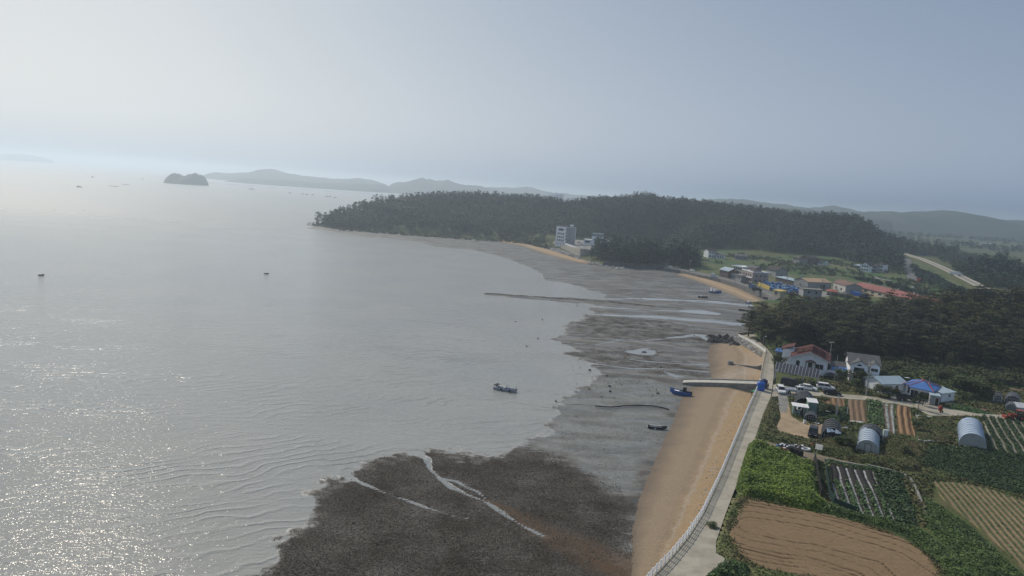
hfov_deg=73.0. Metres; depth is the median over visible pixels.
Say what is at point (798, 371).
solar carport
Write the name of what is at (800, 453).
bin
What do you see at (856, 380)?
tree
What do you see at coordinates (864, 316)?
pine tree
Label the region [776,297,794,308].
pine tree
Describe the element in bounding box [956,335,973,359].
pine tree
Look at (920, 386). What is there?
farmhouse
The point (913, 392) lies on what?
window
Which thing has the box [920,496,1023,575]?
hedge plants
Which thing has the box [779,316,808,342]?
pine tree
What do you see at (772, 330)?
pine tree
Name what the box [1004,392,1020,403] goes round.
net tunnel
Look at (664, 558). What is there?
railing
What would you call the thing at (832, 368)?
outbuilding
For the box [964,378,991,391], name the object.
tree
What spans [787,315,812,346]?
pine tree
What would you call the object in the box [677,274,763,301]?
beach
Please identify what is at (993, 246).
plain woods
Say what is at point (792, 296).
pine tree
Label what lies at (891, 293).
pine tree
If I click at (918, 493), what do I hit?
stone kerb
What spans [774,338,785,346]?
tree
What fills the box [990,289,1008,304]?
pine tree
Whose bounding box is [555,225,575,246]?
apartment block
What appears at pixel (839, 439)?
tree
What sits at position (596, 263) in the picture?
boulders
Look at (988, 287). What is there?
pine tree
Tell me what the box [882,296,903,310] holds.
pine tree
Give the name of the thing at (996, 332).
pine tree
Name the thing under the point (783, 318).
pine tree
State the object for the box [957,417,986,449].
greenhouse
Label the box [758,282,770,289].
yard wall
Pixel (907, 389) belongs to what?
farmhouse
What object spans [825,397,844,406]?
soil plot
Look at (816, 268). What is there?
field scrub
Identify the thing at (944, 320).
pine tree
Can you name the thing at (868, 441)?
greenhouse
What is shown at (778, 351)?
outbuilding
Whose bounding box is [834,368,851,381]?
tree
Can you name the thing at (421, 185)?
hills
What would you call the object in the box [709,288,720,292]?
fishing boat
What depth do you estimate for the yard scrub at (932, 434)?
155.57 m
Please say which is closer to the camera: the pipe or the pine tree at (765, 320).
the pipe
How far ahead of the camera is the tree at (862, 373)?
192.97 m
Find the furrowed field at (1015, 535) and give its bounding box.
[934,481,1023,569]
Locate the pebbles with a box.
[253,448,635,575]
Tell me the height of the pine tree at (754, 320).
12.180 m
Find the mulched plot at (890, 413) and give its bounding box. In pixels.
[882,403,894,433]
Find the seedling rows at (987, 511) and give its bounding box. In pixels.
[934,481,1023,560]
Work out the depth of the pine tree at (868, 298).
301.02 m
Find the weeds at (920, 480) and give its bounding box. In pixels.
[740,376,1023,527]
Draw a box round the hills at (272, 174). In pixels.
[203,169,387,186]
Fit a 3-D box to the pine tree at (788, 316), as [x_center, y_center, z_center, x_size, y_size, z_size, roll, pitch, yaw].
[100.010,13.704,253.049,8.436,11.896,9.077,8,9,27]
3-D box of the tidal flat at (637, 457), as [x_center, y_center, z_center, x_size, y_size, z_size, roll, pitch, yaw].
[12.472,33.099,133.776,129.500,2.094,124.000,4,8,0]
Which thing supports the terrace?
on the ground at (709, 264)
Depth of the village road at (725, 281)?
439.29 m
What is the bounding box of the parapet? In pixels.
[737,331,765,351]
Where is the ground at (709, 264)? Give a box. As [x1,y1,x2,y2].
[315,202,1023,575]
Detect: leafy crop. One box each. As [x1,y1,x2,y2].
[866,398,883,424]
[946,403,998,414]
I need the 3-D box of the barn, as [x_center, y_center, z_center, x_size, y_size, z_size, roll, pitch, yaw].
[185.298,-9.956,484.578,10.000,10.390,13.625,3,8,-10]
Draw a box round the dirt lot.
[776,420,821,438]
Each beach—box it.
[496,240,590,264]
[631,343,762,575]
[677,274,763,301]
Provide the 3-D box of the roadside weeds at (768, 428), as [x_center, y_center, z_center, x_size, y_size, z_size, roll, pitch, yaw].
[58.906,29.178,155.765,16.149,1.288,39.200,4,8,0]
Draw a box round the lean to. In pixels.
[934,387,955,401]
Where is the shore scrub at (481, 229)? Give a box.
[425,216,544,242]
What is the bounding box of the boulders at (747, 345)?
[733,335,762,356]
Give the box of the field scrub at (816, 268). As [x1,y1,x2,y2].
[714,252,999,295]
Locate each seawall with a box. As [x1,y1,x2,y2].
[649,343,766,575]
[664,267,773,296]
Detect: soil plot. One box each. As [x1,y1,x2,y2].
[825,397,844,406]
[848,399,866,422]
[896,405,915,436]
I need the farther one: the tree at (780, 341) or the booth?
the booth
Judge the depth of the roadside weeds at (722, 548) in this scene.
94.53 m
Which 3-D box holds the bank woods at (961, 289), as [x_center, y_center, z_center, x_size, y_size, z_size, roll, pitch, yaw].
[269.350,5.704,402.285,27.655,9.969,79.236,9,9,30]
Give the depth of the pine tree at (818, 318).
247.06 m
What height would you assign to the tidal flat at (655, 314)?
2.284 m
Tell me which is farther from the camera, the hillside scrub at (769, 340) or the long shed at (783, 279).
the long shed at (783, 279)
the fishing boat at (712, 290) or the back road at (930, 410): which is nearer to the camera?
the back road at (930, 410)
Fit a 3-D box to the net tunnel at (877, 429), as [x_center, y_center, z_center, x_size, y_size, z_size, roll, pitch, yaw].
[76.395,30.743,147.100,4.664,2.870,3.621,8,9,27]
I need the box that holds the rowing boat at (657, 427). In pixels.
[648,425,666,428]
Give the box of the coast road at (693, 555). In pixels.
[655,334,773,575]
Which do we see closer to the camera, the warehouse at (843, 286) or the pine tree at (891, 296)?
the pine tree at (891, 296)
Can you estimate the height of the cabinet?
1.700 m
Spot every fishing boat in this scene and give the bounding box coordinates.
[493,383,516,392]
[670,387,691,395]
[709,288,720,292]
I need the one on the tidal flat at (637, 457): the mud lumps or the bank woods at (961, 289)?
the mud lumps
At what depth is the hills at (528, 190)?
4227.87 m
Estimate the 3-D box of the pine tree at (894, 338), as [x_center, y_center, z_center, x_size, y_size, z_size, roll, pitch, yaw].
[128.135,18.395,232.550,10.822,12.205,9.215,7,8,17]
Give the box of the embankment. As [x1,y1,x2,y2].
[903,255,992,291]
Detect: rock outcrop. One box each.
[707,334,735,343]
[729,341,739,345]
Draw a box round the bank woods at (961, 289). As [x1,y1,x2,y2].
[955,286,999,305]
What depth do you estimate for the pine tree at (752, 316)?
252.64 m
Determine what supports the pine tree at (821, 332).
on the ground at (709, 264)
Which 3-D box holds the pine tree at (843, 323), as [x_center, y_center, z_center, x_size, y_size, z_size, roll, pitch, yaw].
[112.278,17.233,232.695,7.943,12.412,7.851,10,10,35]
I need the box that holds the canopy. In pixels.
[823,370,837,378]
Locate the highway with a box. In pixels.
[903,253,988,290]
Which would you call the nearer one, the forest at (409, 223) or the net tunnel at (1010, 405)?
the net tunnel at (1010, 405)
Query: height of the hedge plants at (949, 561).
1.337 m
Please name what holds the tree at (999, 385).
on the ground at (709, 264)
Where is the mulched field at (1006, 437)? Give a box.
[982,417,1023,455]
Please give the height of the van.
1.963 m
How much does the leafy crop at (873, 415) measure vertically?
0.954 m
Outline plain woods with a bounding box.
[881,230,1023,253]
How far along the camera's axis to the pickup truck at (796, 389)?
178.65 m
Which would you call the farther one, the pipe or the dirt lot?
the pipe
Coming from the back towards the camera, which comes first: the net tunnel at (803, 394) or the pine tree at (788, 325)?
the pine tree at (788, 325)
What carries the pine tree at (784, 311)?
on the ground at (709, 264)
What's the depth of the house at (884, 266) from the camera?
562.26 m
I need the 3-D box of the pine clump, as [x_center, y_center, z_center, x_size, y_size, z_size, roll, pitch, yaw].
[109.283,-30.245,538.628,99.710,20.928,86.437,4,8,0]
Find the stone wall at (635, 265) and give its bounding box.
[603,261,665,269]
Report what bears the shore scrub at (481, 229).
on the tidal flat at (655, 314)
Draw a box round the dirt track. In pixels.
[755,438,857,463]
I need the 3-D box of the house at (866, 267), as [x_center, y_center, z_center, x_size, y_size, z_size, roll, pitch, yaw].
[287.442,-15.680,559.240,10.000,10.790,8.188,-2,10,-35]
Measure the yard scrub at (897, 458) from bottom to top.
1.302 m
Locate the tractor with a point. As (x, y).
(1019, 416)
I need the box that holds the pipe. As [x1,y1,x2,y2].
[595,405,668,409]
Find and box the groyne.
[727,361,761,369]
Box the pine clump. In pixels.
[589,235,703,267]
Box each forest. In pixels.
[315,189,1023,282]
[329,203,547,239]
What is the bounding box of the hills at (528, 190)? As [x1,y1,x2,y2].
[486,187,599,199]
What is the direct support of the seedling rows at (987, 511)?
on the furrowed field at (1015, 535)
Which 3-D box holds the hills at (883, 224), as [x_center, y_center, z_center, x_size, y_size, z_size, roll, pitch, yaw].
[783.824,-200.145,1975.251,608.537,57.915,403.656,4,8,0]
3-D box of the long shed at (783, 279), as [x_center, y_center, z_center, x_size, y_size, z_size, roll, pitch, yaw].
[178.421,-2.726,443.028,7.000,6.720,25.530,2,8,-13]
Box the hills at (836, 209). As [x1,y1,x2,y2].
[683,199,860,213]
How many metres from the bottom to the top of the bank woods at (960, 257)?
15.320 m
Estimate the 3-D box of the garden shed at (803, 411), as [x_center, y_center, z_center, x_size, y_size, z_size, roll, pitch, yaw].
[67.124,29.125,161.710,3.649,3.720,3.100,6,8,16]
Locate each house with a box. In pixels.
[703,248,717,257]
[716,253,725,258]
[719,267,739,277]
[731,273,745,280]
[732,265,748,272]
[734,254,747,259]
[782,343,830,375]
[793,257,807,263]
[801,255,818,263]
[818,259,823,264]
[844,352,881,382]
[860,262,873,271]
[872,263,879,272]
[878,262,888,271]
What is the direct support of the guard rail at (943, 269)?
on the highway
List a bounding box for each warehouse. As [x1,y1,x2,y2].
[794,278,831,289]
[832,280,861,292]
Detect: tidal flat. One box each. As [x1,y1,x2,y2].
[244,376,693,575]
[307,226,769,380]
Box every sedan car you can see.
[799,383,817,390]
[822,388,841,395]
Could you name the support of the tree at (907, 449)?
on the ground at (709, 264)
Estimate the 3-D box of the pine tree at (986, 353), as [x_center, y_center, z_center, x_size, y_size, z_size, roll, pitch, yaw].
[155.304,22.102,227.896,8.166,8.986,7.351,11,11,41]
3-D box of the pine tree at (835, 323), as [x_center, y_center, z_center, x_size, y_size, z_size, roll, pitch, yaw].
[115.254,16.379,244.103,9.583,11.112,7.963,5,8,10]
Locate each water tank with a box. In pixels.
[757,381,764,390]
[761,379,767,388]
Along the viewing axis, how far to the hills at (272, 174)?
3751.64 m
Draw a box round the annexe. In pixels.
[827,361,846,369]
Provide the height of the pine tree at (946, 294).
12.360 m
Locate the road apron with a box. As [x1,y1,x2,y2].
[710,553,724,570]
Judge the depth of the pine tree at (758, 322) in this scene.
249.93 m
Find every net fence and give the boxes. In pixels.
[814,451,821,495]
[825,460,856,510]
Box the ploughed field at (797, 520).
[730,498,939,575]
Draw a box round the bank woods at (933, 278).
[909,263,964,289]
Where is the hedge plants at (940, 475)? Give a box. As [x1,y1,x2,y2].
[921,466,1023,499]
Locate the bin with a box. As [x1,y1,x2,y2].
[798,450,803,456]
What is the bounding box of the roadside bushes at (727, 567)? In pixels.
[706,558,749,575]
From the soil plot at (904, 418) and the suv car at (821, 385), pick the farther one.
the suv car at (821, 385)
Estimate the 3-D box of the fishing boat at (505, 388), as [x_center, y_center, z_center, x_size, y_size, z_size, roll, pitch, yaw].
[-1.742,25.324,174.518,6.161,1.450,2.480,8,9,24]
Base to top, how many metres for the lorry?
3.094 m
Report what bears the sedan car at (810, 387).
on the back road at (930, 410)
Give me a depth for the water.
188.62 m
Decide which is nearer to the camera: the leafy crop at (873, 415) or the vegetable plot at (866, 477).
the vegetable plot at (866, 477)
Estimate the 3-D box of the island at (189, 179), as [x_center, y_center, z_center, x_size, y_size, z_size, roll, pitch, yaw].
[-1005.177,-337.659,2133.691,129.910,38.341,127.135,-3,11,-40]
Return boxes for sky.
[0,0,1023,219]
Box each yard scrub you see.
[817,402,849,422]
[824,430,926,471]
[914,412,955,444]
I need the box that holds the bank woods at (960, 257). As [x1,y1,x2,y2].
[934,250,994,264]
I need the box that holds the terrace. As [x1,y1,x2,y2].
[553,240,591,256]
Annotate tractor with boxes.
[1002,409,1023,420]
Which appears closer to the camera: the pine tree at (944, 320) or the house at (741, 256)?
the pine tree at (944, 320)
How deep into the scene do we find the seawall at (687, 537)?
111.25 m
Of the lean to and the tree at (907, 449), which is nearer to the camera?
the tree at (907, 449)
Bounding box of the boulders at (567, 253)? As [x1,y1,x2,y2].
[550,247,580,258]
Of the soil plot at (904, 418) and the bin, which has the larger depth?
the soil plot at (904, 418)
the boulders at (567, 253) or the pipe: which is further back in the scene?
the boulders at (567, 253)
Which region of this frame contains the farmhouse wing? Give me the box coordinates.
[863,376,905,392]
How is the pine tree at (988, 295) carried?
on the ground at (709, 264)
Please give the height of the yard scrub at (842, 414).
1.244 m
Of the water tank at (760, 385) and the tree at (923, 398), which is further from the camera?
the water tank at (760, 385)
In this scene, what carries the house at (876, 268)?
on the ground at (709, 264)
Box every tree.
[706,521,719,528]
[736,306,758,336]
[741,309,759,325]
[741,310,760,326]
[752,309,776,344]
[753,302,768,311]
[755,313,772,334]
[763,319,786,339]
[767,302,795,317]
[771,355,788,364]
[774,310,797,338]
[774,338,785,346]
[775,309,793,338]
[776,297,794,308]
[776,313,795,339]
[777,342,790,352]
[779,291,801,304]
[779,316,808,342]
[780,293,800,305]
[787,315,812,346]
[789,313,808,344]
[793,322,820,344]
[799,296,814,305]
[808,314,828,344]
[808,316,838,347]
[814,325,835,350]
[819,395,829,401]
[820,330,844,354]
[820,404,839,412]
[821,322,838,350]
[826,319,848,346]
[827,292,844,304]
[830,326,857,357]
[832,435,845,443]
[834,321,858,353]
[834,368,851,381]
[838,293,855,304]
[842,435,858,445]
[850,307,873,339]
[850,378,864,390]
[852,293,870,307]
[853,369,867,381]
[854,291,873,306]
[861,324,884,352]
[873,384,890,396]
[878,302,890,310]
[878,324,908,356]
[881,386,899,397]
[882,289,897,301]
[882,294,896,305]
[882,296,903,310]
[899,291,916,305]
[899,446,913,453]
[900,299,919,314]
[906,296,925,312]
[911,418,924,428]
[915,391,924,407]
[916,299,929,316]
[917,324,938,355]
[920,394,930,404]
[921,293,940,309]
[931,288,951,305]
[931,314,953,330]
[933,369,955,380]
[934,291,955,308]
[935,325,963,356]
[937,296,952,310]
[945,351,959,368]
[949,375,979,388]
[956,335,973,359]
[964,288,980,300]
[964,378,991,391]
[966,316,984,329]
[969,341,998,361]
[970,284,988,298]
[974,283,994,308]
[975,288,997,302]
[982,313,1007,327]
[987,325,1010,350]
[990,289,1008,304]
[994,380,1002,391]
[996,308,1019,327]
[999,285,1020,297]
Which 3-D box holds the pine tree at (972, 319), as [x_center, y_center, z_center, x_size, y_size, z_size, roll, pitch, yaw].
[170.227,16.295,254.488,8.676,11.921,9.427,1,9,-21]
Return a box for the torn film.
[827,427,840,433]
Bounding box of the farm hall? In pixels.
[857,282,942,306]
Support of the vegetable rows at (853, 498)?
on the vegetable plot at (866, 477)
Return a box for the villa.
[584,233,609,245]
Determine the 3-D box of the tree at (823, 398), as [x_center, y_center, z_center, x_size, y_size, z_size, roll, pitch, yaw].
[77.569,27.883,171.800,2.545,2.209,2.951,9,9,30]
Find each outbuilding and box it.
[774,348,782,355]
[831,367,846,377]
[1013,402,1023,411]
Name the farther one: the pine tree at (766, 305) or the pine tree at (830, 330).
the pine tree at (766, 305)
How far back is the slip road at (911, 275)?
588.62 m
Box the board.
[815,444,822,450]
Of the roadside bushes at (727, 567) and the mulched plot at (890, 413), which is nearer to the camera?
the roadside bushes at (727, 567)
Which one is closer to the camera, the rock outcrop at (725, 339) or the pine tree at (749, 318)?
the rock outcrop at (725, 339)
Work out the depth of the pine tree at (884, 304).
278.97 m
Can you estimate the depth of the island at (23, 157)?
7318.21 m
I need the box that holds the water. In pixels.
[0,160,605,575]
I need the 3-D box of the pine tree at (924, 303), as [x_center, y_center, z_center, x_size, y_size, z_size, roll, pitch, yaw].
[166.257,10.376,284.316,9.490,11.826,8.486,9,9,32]
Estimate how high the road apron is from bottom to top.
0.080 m
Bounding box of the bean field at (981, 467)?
[924,446,1023,493]
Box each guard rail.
[904,254,980,288]
[905,253,989,288]
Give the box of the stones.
[285,326,706,575]
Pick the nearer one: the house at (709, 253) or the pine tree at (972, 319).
the pine tree at (972, 319)
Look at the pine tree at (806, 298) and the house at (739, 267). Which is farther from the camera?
the house at (739, 267)
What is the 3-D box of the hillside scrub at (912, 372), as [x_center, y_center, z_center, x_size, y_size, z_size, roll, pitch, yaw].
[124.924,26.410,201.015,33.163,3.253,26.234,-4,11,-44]
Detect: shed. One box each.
[775,276,794,284]
[791,402,808,415]
[806,397,818,412]
[928,392,940,405]
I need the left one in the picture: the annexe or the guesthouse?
the guesthouse
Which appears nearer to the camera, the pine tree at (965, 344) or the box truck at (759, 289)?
the pine tree at (965, 344)
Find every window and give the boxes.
[815,364,823,369]
[853,367,864,371]
[910,389,917,395]
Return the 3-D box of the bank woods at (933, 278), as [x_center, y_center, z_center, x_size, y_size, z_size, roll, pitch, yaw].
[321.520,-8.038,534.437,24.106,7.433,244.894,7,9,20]
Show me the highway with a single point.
(970, 281)
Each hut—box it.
[826,289,837,294]
[837,292,852,297]
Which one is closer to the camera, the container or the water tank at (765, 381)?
the water tank at (765, 381)
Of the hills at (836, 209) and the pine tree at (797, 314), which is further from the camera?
the hills at (836, 209)
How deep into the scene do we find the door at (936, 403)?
177.23 m
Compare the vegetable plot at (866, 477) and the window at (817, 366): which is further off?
the window at (817, 366)
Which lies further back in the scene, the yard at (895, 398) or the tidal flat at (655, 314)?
the tidal flat at (655, 314)
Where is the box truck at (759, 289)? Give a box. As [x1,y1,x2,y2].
[752,287,761,291]
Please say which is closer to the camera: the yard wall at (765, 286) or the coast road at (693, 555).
the coast road at (693, 555)
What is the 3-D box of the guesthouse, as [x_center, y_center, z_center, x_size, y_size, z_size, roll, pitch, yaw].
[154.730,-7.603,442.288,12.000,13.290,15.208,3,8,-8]
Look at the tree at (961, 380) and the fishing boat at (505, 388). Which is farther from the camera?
the tree at (961, 380)
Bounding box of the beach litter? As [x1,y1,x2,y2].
[678,390,751,543]
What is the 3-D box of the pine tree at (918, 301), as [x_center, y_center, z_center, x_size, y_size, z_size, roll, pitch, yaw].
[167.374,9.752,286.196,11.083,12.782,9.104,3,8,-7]
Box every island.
[0,154,53,162]
[163,173,208,185]
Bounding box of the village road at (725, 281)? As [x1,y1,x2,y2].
[667,267,779,299]
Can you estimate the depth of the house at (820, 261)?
587.42 m
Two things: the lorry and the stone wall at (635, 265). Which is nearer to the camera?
the stone wall at (635, 265)
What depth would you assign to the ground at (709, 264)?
604.57 m
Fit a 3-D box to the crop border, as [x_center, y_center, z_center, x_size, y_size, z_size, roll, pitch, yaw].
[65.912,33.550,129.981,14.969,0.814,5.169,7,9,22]
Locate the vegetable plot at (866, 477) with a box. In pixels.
[830,464,917,525]
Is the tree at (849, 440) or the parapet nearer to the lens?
the tree at (849, 440)
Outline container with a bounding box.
[851,291,866,297]
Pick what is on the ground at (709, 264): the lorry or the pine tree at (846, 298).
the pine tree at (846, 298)
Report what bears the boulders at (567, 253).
on the beach at (552, 253)
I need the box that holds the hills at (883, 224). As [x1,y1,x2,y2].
[755,207,893,232]
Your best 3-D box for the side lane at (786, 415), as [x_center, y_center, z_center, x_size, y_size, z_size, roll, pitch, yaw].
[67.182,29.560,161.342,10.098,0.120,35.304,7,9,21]
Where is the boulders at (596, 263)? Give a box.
[586,260,624,268]
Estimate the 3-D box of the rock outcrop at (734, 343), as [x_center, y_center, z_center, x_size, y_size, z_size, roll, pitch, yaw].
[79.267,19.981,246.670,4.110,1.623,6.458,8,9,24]
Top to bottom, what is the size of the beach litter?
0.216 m
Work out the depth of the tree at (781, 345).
216.35 m
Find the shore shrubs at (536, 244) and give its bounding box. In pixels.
[307,216,553,248]
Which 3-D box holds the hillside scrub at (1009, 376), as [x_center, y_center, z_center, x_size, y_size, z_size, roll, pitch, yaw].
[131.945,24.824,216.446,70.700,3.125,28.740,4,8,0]
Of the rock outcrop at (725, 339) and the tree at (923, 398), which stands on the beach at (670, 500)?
the rock outcrop at (725, 339)
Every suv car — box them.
[775,384,787,393]
[808,424,818,437]
[816,381,834,388]
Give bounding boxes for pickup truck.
[785,386,803,393]
[896,392,917,400]
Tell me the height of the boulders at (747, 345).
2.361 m
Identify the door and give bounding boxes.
[864,443,871,452]
[934,398,938,405]
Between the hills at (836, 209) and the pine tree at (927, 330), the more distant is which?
the hills at (836, 209)
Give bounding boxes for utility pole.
[865,362,873,395]
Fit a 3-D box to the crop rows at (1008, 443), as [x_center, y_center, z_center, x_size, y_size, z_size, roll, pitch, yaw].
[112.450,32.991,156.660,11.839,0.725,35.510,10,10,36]
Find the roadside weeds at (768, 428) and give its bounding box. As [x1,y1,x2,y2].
[756,397,830,453]
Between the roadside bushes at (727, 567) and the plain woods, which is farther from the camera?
the plain woods
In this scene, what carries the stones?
on the tidal flat at (637, 457)
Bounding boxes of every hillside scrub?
[754,330,781,365]
[845,356,1023,386]
[884,365,991,402]
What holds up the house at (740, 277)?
on the ground at (709, 264)
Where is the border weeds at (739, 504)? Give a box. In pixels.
[719,495,948,575]
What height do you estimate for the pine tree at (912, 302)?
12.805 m
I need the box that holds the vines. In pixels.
[735,439,826,511]
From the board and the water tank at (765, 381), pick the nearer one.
the board
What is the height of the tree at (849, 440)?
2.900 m
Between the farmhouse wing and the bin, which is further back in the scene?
the farmhouse wing
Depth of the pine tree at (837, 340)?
226.20 m
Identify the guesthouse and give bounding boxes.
[742,265,768,282]
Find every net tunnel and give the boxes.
[794,390,812,401]
[804,411,816,421]
[821,419,840,437]
[860,424,882,442]
[993,391,1001,402]
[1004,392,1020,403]
[1005,401,1016,411]
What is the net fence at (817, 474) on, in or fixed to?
on the ground at (709, 264)
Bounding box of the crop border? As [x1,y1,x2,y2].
[826,458,904,477]
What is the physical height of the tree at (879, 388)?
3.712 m
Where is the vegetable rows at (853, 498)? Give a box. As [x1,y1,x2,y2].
[832,479,918,523]
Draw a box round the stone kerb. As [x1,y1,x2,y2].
[868,464,927,515]
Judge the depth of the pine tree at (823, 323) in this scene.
235.63 m
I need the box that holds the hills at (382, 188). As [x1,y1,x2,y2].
[225,178,391,192]
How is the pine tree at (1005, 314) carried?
on the ground at (709, 264)
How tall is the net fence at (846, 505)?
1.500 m
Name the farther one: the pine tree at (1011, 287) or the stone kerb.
the pine tree at (1011, 287)
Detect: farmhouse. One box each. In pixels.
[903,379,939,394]
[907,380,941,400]
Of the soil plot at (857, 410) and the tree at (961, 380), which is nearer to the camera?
the soil plot at (857, 410)
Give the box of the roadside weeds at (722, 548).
[716,498,800,575]
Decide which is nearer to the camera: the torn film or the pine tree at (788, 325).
the torn film
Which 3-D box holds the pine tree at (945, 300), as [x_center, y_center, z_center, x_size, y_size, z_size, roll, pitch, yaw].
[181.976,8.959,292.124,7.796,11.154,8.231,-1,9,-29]
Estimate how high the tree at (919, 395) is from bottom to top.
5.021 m
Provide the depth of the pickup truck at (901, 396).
179.39 m
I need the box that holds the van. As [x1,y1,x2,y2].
[780,377,799,386]
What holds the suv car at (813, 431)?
on the dirt lot
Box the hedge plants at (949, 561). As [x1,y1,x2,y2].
[818,502,976,575]
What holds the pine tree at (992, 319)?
on the ground at (709, 264)
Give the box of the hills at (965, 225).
[848,210,1023,242]
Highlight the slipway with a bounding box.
[682,377,760,391]
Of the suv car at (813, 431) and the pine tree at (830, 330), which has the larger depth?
the pine tree at (830, 330)
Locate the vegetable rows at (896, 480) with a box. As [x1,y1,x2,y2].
[872,466,916,524]
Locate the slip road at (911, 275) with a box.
[903,259,916,280]
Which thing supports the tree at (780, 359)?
on the ground at (709, 264)
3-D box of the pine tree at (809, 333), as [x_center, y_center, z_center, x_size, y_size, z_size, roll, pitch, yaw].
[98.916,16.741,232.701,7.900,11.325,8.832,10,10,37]
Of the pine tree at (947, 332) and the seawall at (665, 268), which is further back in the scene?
the seawall at (665, 268)
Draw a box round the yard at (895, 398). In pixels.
[891,394,928,404]
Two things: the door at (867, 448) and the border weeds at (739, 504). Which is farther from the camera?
the door at (867, 448)
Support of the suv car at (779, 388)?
on the back road at (930, 410)
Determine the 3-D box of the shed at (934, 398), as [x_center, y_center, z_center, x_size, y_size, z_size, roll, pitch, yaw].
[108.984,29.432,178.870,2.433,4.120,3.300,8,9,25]
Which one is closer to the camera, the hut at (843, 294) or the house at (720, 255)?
the hut at (843, 294)
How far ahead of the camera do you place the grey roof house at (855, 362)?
196.38 m
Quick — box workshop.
[798,286,823,300]
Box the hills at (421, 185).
[388,178,519,196]
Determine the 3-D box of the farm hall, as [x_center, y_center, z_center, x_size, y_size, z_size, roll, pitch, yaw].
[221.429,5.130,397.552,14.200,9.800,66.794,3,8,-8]
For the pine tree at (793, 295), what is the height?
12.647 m
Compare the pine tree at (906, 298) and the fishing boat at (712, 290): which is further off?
the fishing boat at (712, 290)
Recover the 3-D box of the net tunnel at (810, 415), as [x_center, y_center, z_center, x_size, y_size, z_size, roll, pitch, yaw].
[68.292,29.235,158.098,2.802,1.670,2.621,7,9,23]
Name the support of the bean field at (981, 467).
on the ground at (709, 264)
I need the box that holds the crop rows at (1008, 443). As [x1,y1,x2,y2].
[981,414,1023,456]
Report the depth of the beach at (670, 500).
135.54 m
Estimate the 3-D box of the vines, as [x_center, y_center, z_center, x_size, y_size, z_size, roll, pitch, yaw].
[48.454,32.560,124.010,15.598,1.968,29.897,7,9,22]
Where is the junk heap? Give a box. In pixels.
[776,443,803,450]
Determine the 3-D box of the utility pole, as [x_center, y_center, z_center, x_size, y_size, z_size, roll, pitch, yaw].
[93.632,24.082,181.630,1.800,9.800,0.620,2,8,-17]
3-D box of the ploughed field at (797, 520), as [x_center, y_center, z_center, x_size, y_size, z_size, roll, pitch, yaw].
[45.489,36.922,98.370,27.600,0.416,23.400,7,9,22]
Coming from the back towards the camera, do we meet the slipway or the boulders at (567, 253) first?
the boulders at (567, 253)
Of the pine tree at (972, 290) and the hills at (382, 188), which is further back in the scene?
the hills at (382, 188)
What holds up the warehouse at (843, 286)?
on the ground at (709, 264)
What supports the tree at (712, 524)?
on the coast road at (693, 555)
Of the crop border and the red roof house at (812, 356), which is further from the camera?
the red roof house at (812, 356)
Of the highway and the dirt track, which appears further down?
the dirt track
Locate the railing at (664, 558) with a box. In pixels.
[646,387,756,575]
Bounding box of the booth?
[773,289,785,299]
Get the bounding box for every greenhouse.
[855,425,879,454]
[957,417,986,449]
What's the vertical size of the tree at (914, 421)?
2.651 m
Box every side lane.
[778,393,787,412]
[778,397,822,424]
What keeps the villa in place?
on the terrace
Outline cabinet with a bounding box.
[883,429,888,436]
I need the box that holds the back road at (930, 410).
[771,385,1019,420]
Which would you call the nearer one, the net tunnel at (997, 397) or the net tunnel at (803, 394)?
the net tunnel at (803, 394)
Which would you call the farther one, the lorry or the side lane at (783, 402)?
the lorry
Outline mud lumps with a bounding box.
[537,378,679,488]
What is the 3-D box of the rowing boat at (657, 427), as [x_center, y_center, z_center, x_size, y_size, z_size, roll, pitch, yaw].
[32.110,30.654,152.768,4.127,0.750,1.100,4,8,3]
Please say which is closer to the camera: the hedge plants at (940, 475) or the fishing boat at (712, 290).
the hedge plants at (940, 475)
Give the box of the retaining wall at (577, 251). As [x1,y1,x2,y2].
[551,243,589,255]
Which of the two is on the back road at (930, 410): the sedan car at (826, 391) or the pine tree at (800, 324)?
the sedan car at (826, 391)
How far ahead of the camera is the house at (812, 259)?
587.41 m
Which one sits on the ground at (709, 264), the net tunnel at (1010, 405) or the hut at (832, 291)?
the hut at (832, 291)
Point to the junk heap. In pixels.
(786, 445)
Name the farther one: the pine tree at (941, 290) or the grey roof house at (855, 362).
the pine tree at (941, 290)
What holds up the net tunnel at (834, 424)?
on the ground at (709, 264)
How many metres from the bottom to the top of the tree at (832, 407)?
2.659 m
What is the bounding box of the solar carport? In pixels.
[774,362,820,383]
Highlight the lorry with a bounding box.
[950,271,961,275]
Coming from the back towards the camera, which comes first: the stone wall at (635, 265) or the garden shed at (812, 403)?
the stone wall at (635, 265)
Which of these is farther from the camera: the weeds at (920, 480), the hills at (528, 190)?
the hills at (528, 190)
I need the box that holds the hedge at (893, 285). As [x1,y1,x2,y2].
[854,276,935,296]
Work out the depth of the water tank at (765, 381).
182.19 m
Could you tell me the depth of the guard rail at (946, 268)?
616.50 m
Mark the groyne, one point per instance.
(750, 366)
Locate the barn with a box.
[765,265,788,276]
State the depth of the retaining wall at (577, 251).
566.71 m

